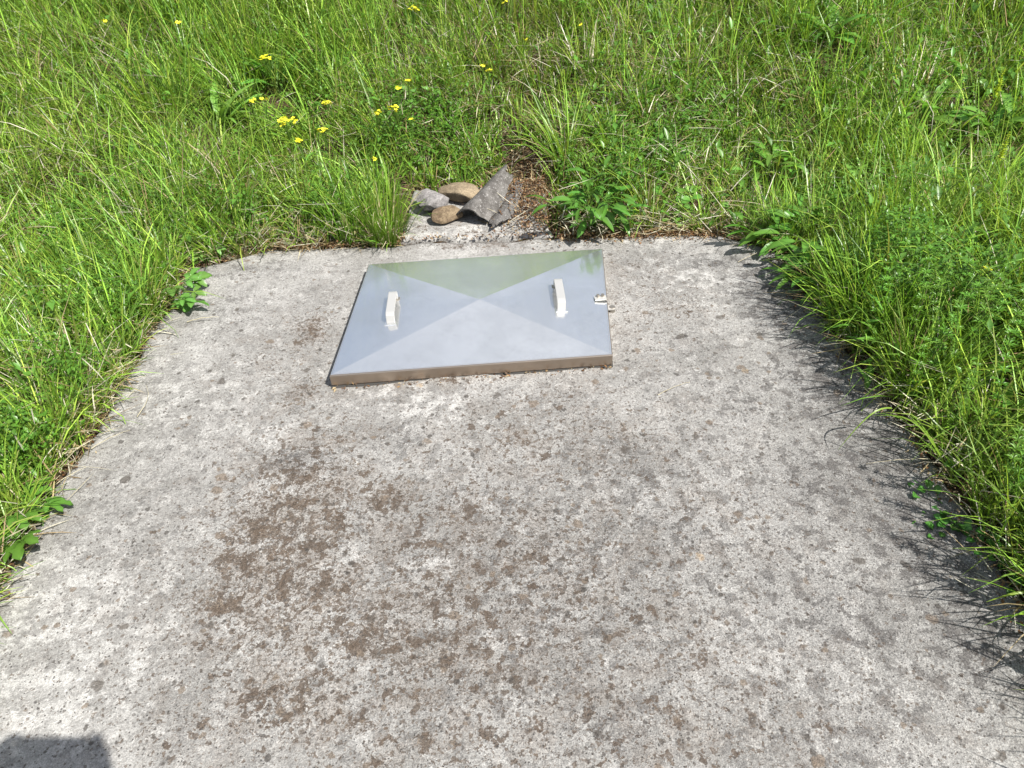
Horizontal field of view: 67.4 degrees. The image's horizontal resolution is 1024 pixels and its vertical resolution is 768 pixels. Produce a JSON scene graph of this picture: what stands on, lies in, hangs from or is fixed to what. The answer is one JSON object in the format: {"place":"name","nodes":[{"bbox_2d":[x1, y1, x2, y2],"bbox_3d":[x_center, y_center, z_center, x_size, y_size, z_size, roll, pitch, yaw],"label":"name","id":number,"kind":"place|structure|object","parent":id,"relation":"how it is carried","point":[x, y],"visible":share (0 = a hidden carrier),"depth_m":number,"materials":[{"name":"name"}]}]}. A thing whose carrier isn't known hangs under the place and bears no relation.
{"place":"outdoors","nodes":[
{"label":"outdoors","id":0,"kind":"place"},
{"bbox_2d":[0,0,1023,689],"bbox_3d":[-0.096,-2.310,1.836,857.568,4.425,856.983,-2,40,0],"label":"ground","id":1,"kind":"structure","parent":0,"point":[514,154],"depth_m":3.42,"materials":[{"name":"green plant"}]},
{"bbox_2d":[0,407,35,460],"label":"buttercup plant","id":2,"kind":"object","parent":1,"relation":"on","point":[22,441],"visible":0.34,"depth_m":2.04,"materials":[{"name":"green plant"}]},
{"bbox_2d":[0,476,73,562],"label":"buttercup plant","id":3,"kind":"object","parent":1,"relation":"on","point":[16,550],"visible":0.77,"depth_m":1.90,"materials":[{"name":"green plant"}]},
{"bbox_2d":[95,19,117,73],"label":"yellow flower","id":4,"kind":"object","parent":1,"relation":"on","point":[103,20],"visible":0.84,"depth_m":3.45,"materials":[{"name":"green plant"}]},
{"bbox_2d":[175,20,199,84],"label":"yellow flower","id":5,"kind":"object","parent":1,"relation":"on","point":[177,23],"visible":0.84,"depth_m":3.47,"materials":[{"name":"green plant"}]},
{"bbox_2d":[190,244,226,261],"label":"bramble","id":6,"kind":"object","parent":1,"relation":"on","point":[218,251],"visible":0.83,"depth_m":2.91,"materials":[{"name":"green plant"}]},
{"bbox_2d":[210,82,262,131],"bbox_3d":[-1.220,-1.247,3.455,0.252,0.228,0.391,-33,49,-31],"label":"dandelion rosette","id":7,"kind":"object","parent":1,"relation":"on","point":[221,111],"visible":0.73,"depth_m":3.43,"materials":[{"name":"green plant"}]},
{"bbox_2d":[242,98,263,142],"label":"yellow flower","id":8,"kind":"object","parent":1,"relation":"on","point":[251,100],"visible":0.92,"depth_m":3.25,"materials":[{"name":"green plant"}]},
{"bbox_2d":[260,97,280,154],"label":"yellow flower","id":9,"kind":"object","parent":1,"relation":"on","point":[267,120],"visible":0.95,"depth_m":3.27,"materials":[{"name":"green plant"}]},
{"bbox_2d":[259,54,284,114],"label":"yellow flower","id":10,"kind":"object","parent":1,"relation":"on","point":[269,66],"visible":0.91,"depth_m":3.38,"materials":[{"name":"green plant"}]},
{"bbox_2d":[237,48,318,100],"bbox_3d":[-1.099,-1.449,3.579,0.204,0.211,0.384,28,49,31],"label":"dandelion rosette","id":11,"kind":"object","parent":1,"relation":"on","point":[271,64],"visible":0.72,"depth_m":3.56,"materials":[{"name":"green plant"}]},
{"bbox_2d":[277,116,298,166],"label":"yellow flower","id":12,"kind":"object","parent":1,"relation":"on","point":[287,131],"visible":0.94,"depth_m":3.15,"materials":[{"name":"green plant"}]},
{"bbox_2d":[295,138,322,181],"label":"yellow flower","id":13,"kind":"object","parent":1,"relation":"on","point":[299,140],"visible":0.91,"depth_m":3.10,"materials":[{"name":"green plant"}]},
{"bbox_2d":[315,127,342,188],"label":"yellow flower","id":14,"kind":"object","parent":1,"relation":"on","point":[323,130],"visible":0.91,"depth_m":3.10,"materials":[{"name":"green plant"}]},
{"bbox_2d":[321,100,349,155],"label":"yellow flower","id":15,"kind":"object","parent":1,"relation":"on","point":[323,103],"visible":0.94,"depth_m":3.22,"materials":[{"name":"green plant"}]},
{"bbox_2d":[305,182,381,246],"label":"grass tuft","id":16,"kind":"object","parent":1,"relation":"on","point":[348,227],"visible":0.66,"depth_m":2.98,"materials":[{"name":"green plant"}]},
{"bbox_2d":[350,199,379,248],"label":"yellow flower","id":17,"kind":"object","parent":1,"relation":"on","point":[367,240],"visible":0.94,"depth_m":2.94,"materials":[{"name":"green plant"}]},
{"bbox_2d":[369,157,383,205],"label":"yellow flower","id":18,"kind":"object","parent":1,"relation":"on","point":[377,176],"visible":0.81,"depth_m":2.98,"materials":[{"name":"green plant"}]},
{"bbox_2d":[367,109,386,159],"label":"yellow flower","id":19,"kind":"object","parent":1,"relation":"on","point":[377,118],"visible":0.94,"depth_m":3.16,"materials":[{"name":"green plant"}]},
{"bbox_2d":[337,174,432,248],"bbox_3d":[-0.480,-0.661,2.972,0.418,0.252,0.383,-2,40,0],"label":"grass tuft","id":20,"kind":"object","parent":1,"relation":"on","point":[392,212],"visible":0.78,"depth_m":2.98,"materials":[{"name":"green plant"}]},
{"bbox_2d":[385,86,406,149],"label":"yellow flower","id":21,"kind":"object","parent":1,"relation":"on","point":[398,94],"visible":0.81,"depth_m":3.23,"materials":[{"name":"green plant"}]},
{"bbox_2d":[387,105,419,176],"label":"yellow flower","id":22,"kind":"object","parent":1,"relation":"on","point":[397,122],"visible":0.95,"depth_m":3.18,"materials":[{"name":"green plant"}]},
{"bbox_2d":[397,118,415,176],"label":"yellow flower","id":23,"kind":"object","parent":1,"relation":"on","point":[405,172],"visible":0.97,"depth_m":3.19,"materials":[{"name":"green plant"}]},
{"bbox_2d":[398,79,415,134],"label":"yellow flower","id":24,"kind":"object","parent":1,"relation":"on","point":[408,80],"visible":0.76,"depth_m":3.26,"materials":[{"name":"green plant"}]},
{"bbox_2d":[403,4,418,63],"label":"yellow flower","id":25,"kind":"object","parent":1,"relation":"on","point":[414,8],"visible":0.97,"depth_m":3.50,"materials":[{"name":"green plant"}]},
{"bbox_2d":[400,84,439,110],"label":"leafy plant","id":26,"kind":"object","parent":1,"relation":"on","point":[414,90],"visible":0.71,"depth_m":3.41,"materials":[{"name":"green plant"}]},
{"bbox_2d":[399,187,553,244],"bbox_3d":[-0.144,-0.679,3.163,0.609,0.140,0.376,-2,40,0],"label":"concrete apron","id":27,"kind":"object","parent":1,"relation":"on","point":[466,224],"visible":0.41,"depth_m":3.06,"materials":[{"name":"grey concrete"}]},
{"bbox_2d":[415,188,448,210],"bbox_3d":[-0.329,-0.737,3.125,0.126,0.094,0.118,23,46,27],"label":"stone","id":28,"kind":"object","parent":27,"relation":"on","point":[432,200],"visible":0.84,"depth_m":3.08,"materials":[{"name":"grey stone"}]},
{"bbox_2d":[431,205,462,223],"bbox_3d":[-0.260,-0.678,3.075,0.132,0.054,0.067,-15,42,-15],"label":"stone","id":29,"kind":"object","parent":27,"relation":"on","point":[444,214],"visible":0.98,"depth_m":3.06,"materials":[{"name":"brown stone"}]},
{"bbox_2d":[438,182,478,201],"bbox_3d":[-0.221,-0.790,3.164,0.176,0.071,0.099,4,40,7],"label":"stone","id":30,"kind":"object","parent":27,"relation":"on","point":[461,192],"visible":0.86,"depth_m":3.13,"materials":[{"name":"beige stone"}]},
{"bbox_2d":[456,164,513,220],"bbox_3d":[-0.086,-0.779,3.146,0.160,0.099,0.379,20,45,24],"label":"corrugated sheet","id":31,"kind":"object","parent":27,"relation":"on","point":[484,198],"visible":0.98,"depth_m":3.09,"materials":[{"name":"grey concrete"}]},
{"bbox_2d":[489,180,522,226],"bbox_3d":[-0.022,-0.737,3.128,0.100,0.051,0.333,7,41,11],"label":"corrugated sheet","id":32,"kind":"object","parent":27,"relation":"on","point":[498,217],"visible":0.96,"depth_m":3.09,"materials":[{"name":"grey concrete"}]},
{"bbox_2d":[480,68,493,137],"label":"yellow flower","id":33,"kind":"object","parent":1,"relation":"on","point":[491,101],"visible":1,"depth_m":3.38,"materials":[{"name":"green plant"}]},
{"bbox_2d":[480,64,500,118],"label":"yellow flower","id":34,"kind":"object","parent":1,"relation":"on","point":[483,65],"visible":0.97,"depth_m":3.40,"materials":[{"name":"green plant"}]},
{"bbox_2d":[501,1,517,63],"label":"yellow flower","id":35,"kind":"object","parent":1,"relation":"on","point":[506,25],"visible":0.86,"depth_m":3.53,"materials":[{"name":"green plant"}]},
{"bbox_2d":[0,235,1023,767],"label":"concrete slab","id":36,"kind":"structure","parent":1,"relation":"on","point":[266,547],"depth_m":1.83,"materials":[{"name":"grey concrete"}]},
{"bbox_2d":[161,268,211,312],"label":"bramble","id":37,"kind":"object","parent":36,"relation":"on","point":[187,301],"visible":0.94,"depth_m":2.69,"materials":[{"name":"green plant"}]},
{"bbox_2d":[330,249,614,388],"bbox_3d":[-0.107,-0.254,2.587,0.951,0.116,0.642,-4,40,-3],"label":"metal hatch","id":38,"kind":"object","parent":36,"relation":"on","point":[488,315],"visible":1,"depth_m":2.50,"materials":[{"name":"metal"}]},
{"bbox_2d":[838,407,891,449],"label":"green stalk","id":39,"kind":"object","parent":36,"relation":"on","point":[866,418],"visible":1,"depth_m":2.02,"materials":[{"name":"green plant"}]},
{"bbox_2d":[868,458,928,463],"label":"dry stalk","id":40,"kind":"object","parent":36,"relation":"on","point":[903,459],"visible":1,"depth_m":2.01,"materials":[{"name":"plant"}]},
{"bbox_2d":[987,591,1023,601],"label":"green stalk","id":41,"kind":"object","parent":36,"relation":"on","point":[1014,593],"visible":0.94,"depth_m":1.64,"materials":[{"name":"green plant"}]},
{"bbox_2d":[0,0,1023,503],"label":"ground cover","id":42,"kind":"object","parent":1,"relation":"on","point":[676,160],"visible":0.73,"depth_m":3.12,"materials":[{"name":"green plant"}]},
{"bbox_2d":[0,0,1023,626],"bbox_3d":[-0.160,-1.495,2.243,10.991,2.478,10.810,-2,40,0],"label":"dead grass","id":43,"kind":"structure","parent":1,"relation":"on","point":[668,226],"depth_m":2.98,"materials":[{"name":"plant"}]},
{"bbox_2d":[877,415,939,455],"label":"green stalk","id":44,"kind":"object","parent":43,"relation":"on","point":[929,438],"visible":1,"depth_m":1.92,"materials":[{"name":"green plant"}]},
{"bbox_2d":[957,470,1004,500],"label":"green stalk","id":45,"kind":"object","parent":43,"relation":"on","point":[992,484],"visible":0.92,"depth_m":1.78,"materials":[{"name":"green plant"}]},
{"bbox_2d":[0,112,1023,633],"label":"leaf litter","id":46,"kind":"object","parent":1,"relation":"on","point":[616,232],"visible":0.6,"depth_m":3.00,"materials":[{"name":"plant"}]},
{"bbox_2d":[508,38,527,93],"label":"yellow flower","id":47,"kind":"object","parent":1,"relation":"on","point":[519,62],"visible":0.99,"depth_m":3.44,"materials":[{"name":"green plant"}]},
{"bbox_2d":[570,23,593,62],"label":"yellow flower","id":48,"kind":"object","parent":1,"relation":"on","point":[580,43],"visible":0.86,"depth_m":3.42,"materials":[{"name":"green plant"}]},
{"bbox_2d":[522,155,648,237],"bbox_3d":[0.321,-0.699,2.974,0.458,0.260,0.387,-17,42,-17],"label":"leafy plant","id":49,"kind":"object","parent":1,"relation":"on","point":[600,211],"visible":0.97,"depth_m":2.97,"materials":[{"name":"green plant"}]},
{"bbox_2d":[613,209,639,234],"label":"leafy plant","id":50,"kind":"object","parent":1,"relation":"on","point":[617,221],"visible":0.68,"depth_m":3.00,"materials":[{"name":"green plant"}]},
{"bbox_2d":[651,185,701,226],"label":"leafy plant","id":51,"kind":"object","parent":1,"relation":"on","point":[692,189],"visible":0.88,"depth_m":3.04,"materials":[{"name":"green plant"}]},
{"bbox_2d":[685,174,728,206],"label":"leafy plant","id":52,"kind":"object","parent":1,"relation":"on","point":[726,204],"visible":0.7,"depth_m":3.11,"materials":[{"name":"green plant"}]},
{"bbox_2d":[725,140,808,190],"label":"leafy plant","id":53,"kind":"object","parent":1,"relation":"on","point":[769,157],"visible":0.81,"depth_m":3.20,"materials":[{"name":"green plant"}]},
{"bbox_2d":[723,193,845,286],"bbox_3d":[1.043,-0.527,2.799,0.374,0.187,0.520,-24,45,-24],"label":"leafy plant","id":54,"kind":"object","parent":1,"relation":"on","point":[771,229],"visible":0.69,"depth_m":2.82,"materials":[{"name":"green plant"}]},
{"bbox_2d":[762,244,835,302],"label":"leafy plant","id":55,"kind":"object","parent":1,"relation":"on","point":[783,281],"visible":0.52,"depth_m":2.65,"materials":[{"name":"green plant"}]},
{"bbox_2d":[792,0,876,54],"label":"dock plant","id":56,"kind":"object","parent":1,"relation":"on","point":[844,22],"visible":0.73,"depth_m":3.50,"materials":[{"name":"green plant"}]},
{"bbox_2d":[813,276,860,321],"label":"leafy plant","id":57,"kind":"object","parent":1,"relation":"on","point":[827,306],"visible":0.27,"depth_m":2.47,"materials":[{"name":"green plant"}]},
{"bbox_2d":[790,218,906,285],"bbox_3d":[1.153,-0.412,2.597,0.369,0.261,0.379,-14,41,-13],"label":"grass tuft","id":58,"kind":"object","parent":1,"relation":"on","point":[821,261],"visible":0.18,"depth_m":2.62,"materials":[{"name":"green plant"}]},
{"bbox_2d":[817,163,888,214],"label":"leafy plant","id":59,"kind":"object","parent":1,"relation":"on","point":[857,172],"visible":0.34,"depth_m":3.04,"materials":[{"name":"green plant"}]},
{"bbox_2d":[832,290,899,389],"bbox_3d":[1.046,-0.142,2.291,0.185,0.236,0.330,14,43,18],"label":"leafy plant","id":60,"kind":"object","parent":1,"relation":"on","point":[867,378],"visible":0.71,"depth_m":2.27,"materials":[{"name":"green plant"}]},
{"bbox_2d":[861,266,892,357],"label":"goosegrass","id":61,"kind":"object","parent":1,"relation":"on","point":[883,288],"visible":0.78,"depth_m":2.26,"materials":[{"name":"green plant"}]},
{"bbox_2d":[880,275,897,327],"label":"goosegrass","id":62,"kind":"object","parent":1,"relation":"on","point":[888,296],"visible":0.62,"depth_m":2.25,"materials":[{"name":"green plant"}]},
{"bbox_2d":[898,336,930,415],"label":"goosegrass","id":63,"kind":"object","parent":1,"relation":"on","point":[917,371],"visible":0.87,"depth_m":2.08,"materials":[{"name":"green plant"}]},
{"bbox_2d":[898,273,936,358],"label":"goosegrass","id":64,"kind":"object","parent":1,"relation":"on","point":[917,307],"visible":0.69,"depth_m":2.18,"materials":[{"name":"green plant"}]},
{"bbox_2d":[833,272,1012,384],"bbox_3d":[1.195,-0.163,2.234,0.443,0.317,0.434,-16,42,-16],"label":"grass tuft","id":65,"kind":"object","parent":1,"relation":"on","point":[913,336],"visible":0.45,"depth_m":2.24,"materials":[{"name":"green plant"}]},
{"bbox_2d":[909,244,937,338],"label":"goosegrass","id":66,"kind":"object","parent":1,"relation":"on","point":[928,270],"visible":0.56,"depth_m":2.19,"materials":[{"name":"green plant"}]},
{"bbox_2d":[880,77,972,129],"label":"dock plant","id":67,"kind":"object","parent":1,"relation":"on","point":[950,120],"visible":0.62,"depth_m":3.27,"materials":[{"name":"green plant"}]},
{"bbox_2d":[920,306,943,394],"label":"goosegrass","id":68,"kind":"object","parent":1,"relation":"on","point":[933,351],"visible":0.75,"depth_m":2.08,"materials":[{"name":"green plant"}]},
{"bbox_2d":[916,227,948,305],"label":"goosegrass","id":69,"kind":"object","parent":1,"relation":"on","point":[941,229],"visible":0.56,"depth_m":2.27,"materials":[{"name":"green plant"}]},
{"bbox_2d":[919,277,946,334],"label":"goosegrass","id":70,"kind":"object","parent":1,"relation":"on","point":[941,286],"visible":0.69,"depth_m":2.21,"materials":[{"name":"green plant"}]},
{"bbox_2d":[915,291,970,403],"bbox_3d":[1.157,-0.079,2.084,0.058,0.388,0.060,-2,40,0],"label":"goosegrass","id":71,"kind":"object","parent":1,"relation":"on","point":[947,333],"visible":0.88,"depth_m":2.06,"materials":[{"name":"green plant"}]},
{"bbox_2d":[908,479,983,540],"bbox_3d":[1.071,0.325,1.914,0.156,0.069,0.194,9,41,13],"label":"clover","id":72,"kind":"object","parent":1,"relation":"on","point":[967,526],"visible":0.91,"depth_m":1.88,"materials":[{"name":"green plant"}]},
{"bbox_2d":[937,262,956,327],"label":"goosegrass","id":73,"kind":"object","parent":1,"relation":"on","point":[951,265],"visible":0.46,"depth_m":2.25,"materials":[{"name":"green plant"}]},
{"bbox_2d":[920,282,982,367],"bbox_3d":[1.198,-0.137,2.142,0.053,0.382,0.109,-11,41,-10],"label":"goosegrass","id":74,"kind":"object","parent":1,"relation":"on","point":[953,315],"visible":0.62,"depth_m":2.09,"materials":[{"name":"green plant"}]},
{"bbox_2d":[941,298,965,412],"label":"goosegrass","id":75,"kind":"object","parent":1,"relation":"on","point":[950,381],"visible":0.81,"depth_m":2.05,"materials":[{"name":"green plant"}]},
{"bbox_2d":[944,361,982,433],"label":"goosegrass","id":76,"kind":"object","parent":1,"relation":"on","point":[972,377],"visible":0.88,"depth_m":1.98,"materials":[{"name":"green plant"}]},
{"bbox_2d":[912,218,1023,278],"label":"leafy plant","id":77,"kind":"object","parent":1,"relation":"on","point":[996,246],"visible":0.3,"depth_m":2.51,"materials":[{"name":"green plant"}]},
{"bbox_2d":[960,246,975,343],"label":"goosegrass","id":78,"kind":"object","parent":1,"relation":"on","point":[968,285],"visible":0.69,"depth_m":2.19,"materials":[{"name":"green plant"}]},
{"bbox_2d":[937,60,1006,104],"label":"leafy plant","id":79,"kind":"object","parent":1,"relation":"on","point":[957,70],"visible":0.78,"depth_m":3.33,"materials":[{"name":"green plant"}]},
{"bbox_2d":[958,266,992,318],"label":"yellow flower","id":80,"kind":"object","parent":1,"relation":"on","point":[976,289],"visible":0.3,"depth_m":2.31,"materials":[{"name":"green plant"}]},
{"bbox_2d":[959,272,1004,360],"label":"goosegrass","id":81,"kind":"object","parent":1,"relation":"on","point":[990,297],"visible":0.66,"depth_m":2.09,"materials":[{"name":"green plant"}]},
{"bbox_2d":[970,265,995,368],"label":"goosegrass","id":82,"kind":"object","parent":1,"relation":"on","point":[985,292],"visible":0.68,"depth_m":2.11,"materials":[{"name":"green plant"}]},
{"bbox_2d":[972,284,996,338],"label":"goosegrass","id":83,"kind":"object","parent":1,"relation":"on","point":[983,298],"visible":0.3,"depth_m":2.19,"materials":[{"name":"green plant"}]},
{"bbox_2d":[946,92,1023,149],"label":"dock plant","id":84,"kind":"object","parent":1,"relation":"on","point":[997,120],"visible":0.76,"depth_m":3.18,"materials":[{"name":"green plant"}]},
{"bbox_2d":[957,265,1012,325],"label":"goosegrass","id":85,"kind":"object","parent":1,"relation":"on","point":[990,286],"visible":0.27,"depth_m":2.25,"materials":[{"name":"green plant"}]},
{"bbox_2d":[952,523,1021,595],"bbox_3d":[1.125,0.402,1.783,0.125,0.066,0.207,-2,40,0],"label":"clover","id":86,"kind":"object","parent":1,"relation":"on","point":[989,541],"visible":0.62,"depth_m":1.79,"materials":[{"name":"green plant"}]},
{"bbox_2d":[970,293,1013,353],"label":"goosegrass","id":87,"kind":"object","parent":1,"relation":"on","point":[1000,307],"visible":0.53,"depth_m":2.13,"materials":[{"name":"green plant"}]},
{"bbox_2d":[975,285,1015,340],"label":"goosegrass","id":88,"kind":"object","parent":1,"relation":"on","point":[998,304],"visible":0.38,"depth_m":2.18,"materials":[{"name":"green plant"}]},
{"bbox_2d":[986,66,1005,117],"bbox_3d":[1.998,-1.181,3.191,0.037,0.282,0.042,-2,40,0],"label":"flower spike","id":89,"kind":"object","parent":1,"relation":"on","point":[999,84],"visible":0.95,"depth_m":3.15,"materials":[{"name":"green plant"}]},
{"bbox_2d":[985,326,1016,440],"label":"goosegrass","id":90,"kind":"object","parent":1,"relation":"on","point":[1000,382],"visible":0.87,"depth_m":1.94,"materials":[{"name":"green plant"}]},
{"bbox_2d":[979,312,1023,390],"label":"goosegrass","id":91,"kind":"object","parent":1,"relation":"on","point":[1011,338],"visible":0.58,"depth_m":2.10,"materials":[{"name":"green plant"}]},
{"bbox_2d":[992,132,1010,174],"bbox_3d":[1.831,-0.815,2.912,0.040,0.302,0.038,-15,42,-15],"label":"flower spike","id":92,"kind":"object","parent":1,"relation":"on","point":[1002,150],"visible":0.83,"depth_m":2.86,"materials":[{"name":"green plant"}]},
{"bbox_2d":[990,287,1023,383],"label":"goosegrass","id":93,"kind":"object","parent":1,"relation":"on","point":[1016,311],"visible":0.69,"depth_m":2.09,"materials":[{"name":"green plant"}]},
{"bbox_2d":[993,425,1023,507],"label":"goosegrass","id":94,"kind":"object","parent":1,"relation":"on","point":[1016,447],"visible":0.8,"depth_m":1.75,"materials":[{"name":"green plant"}]},
{"bbox_2d":[1003,437,1023,505],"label":"goosegrass","id":95,"kind":"object","parent":1,"relation":"on","point":[1015,486],"visible":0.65,"depth_m":1.80,"materials":[{"name":"green plant"}]},
{"bbox_2d":[1013,479,1023,523],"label":"goosegrass","id":96,"kind":"object","parent":1,"relation":"on","point":[1021,509],"visible":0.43,"depth_m":1.83,"materials":[{"name":"green plant"}]},
{"bbox_2d":[1015,502,1023,548],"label":"goosegrass","id":97,"kind":"object","parent":1,"relation":"on","point":[1021,532],"visible":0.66,"depth_m":1.79,"materials":[{"name":"green plant"}]}
]}

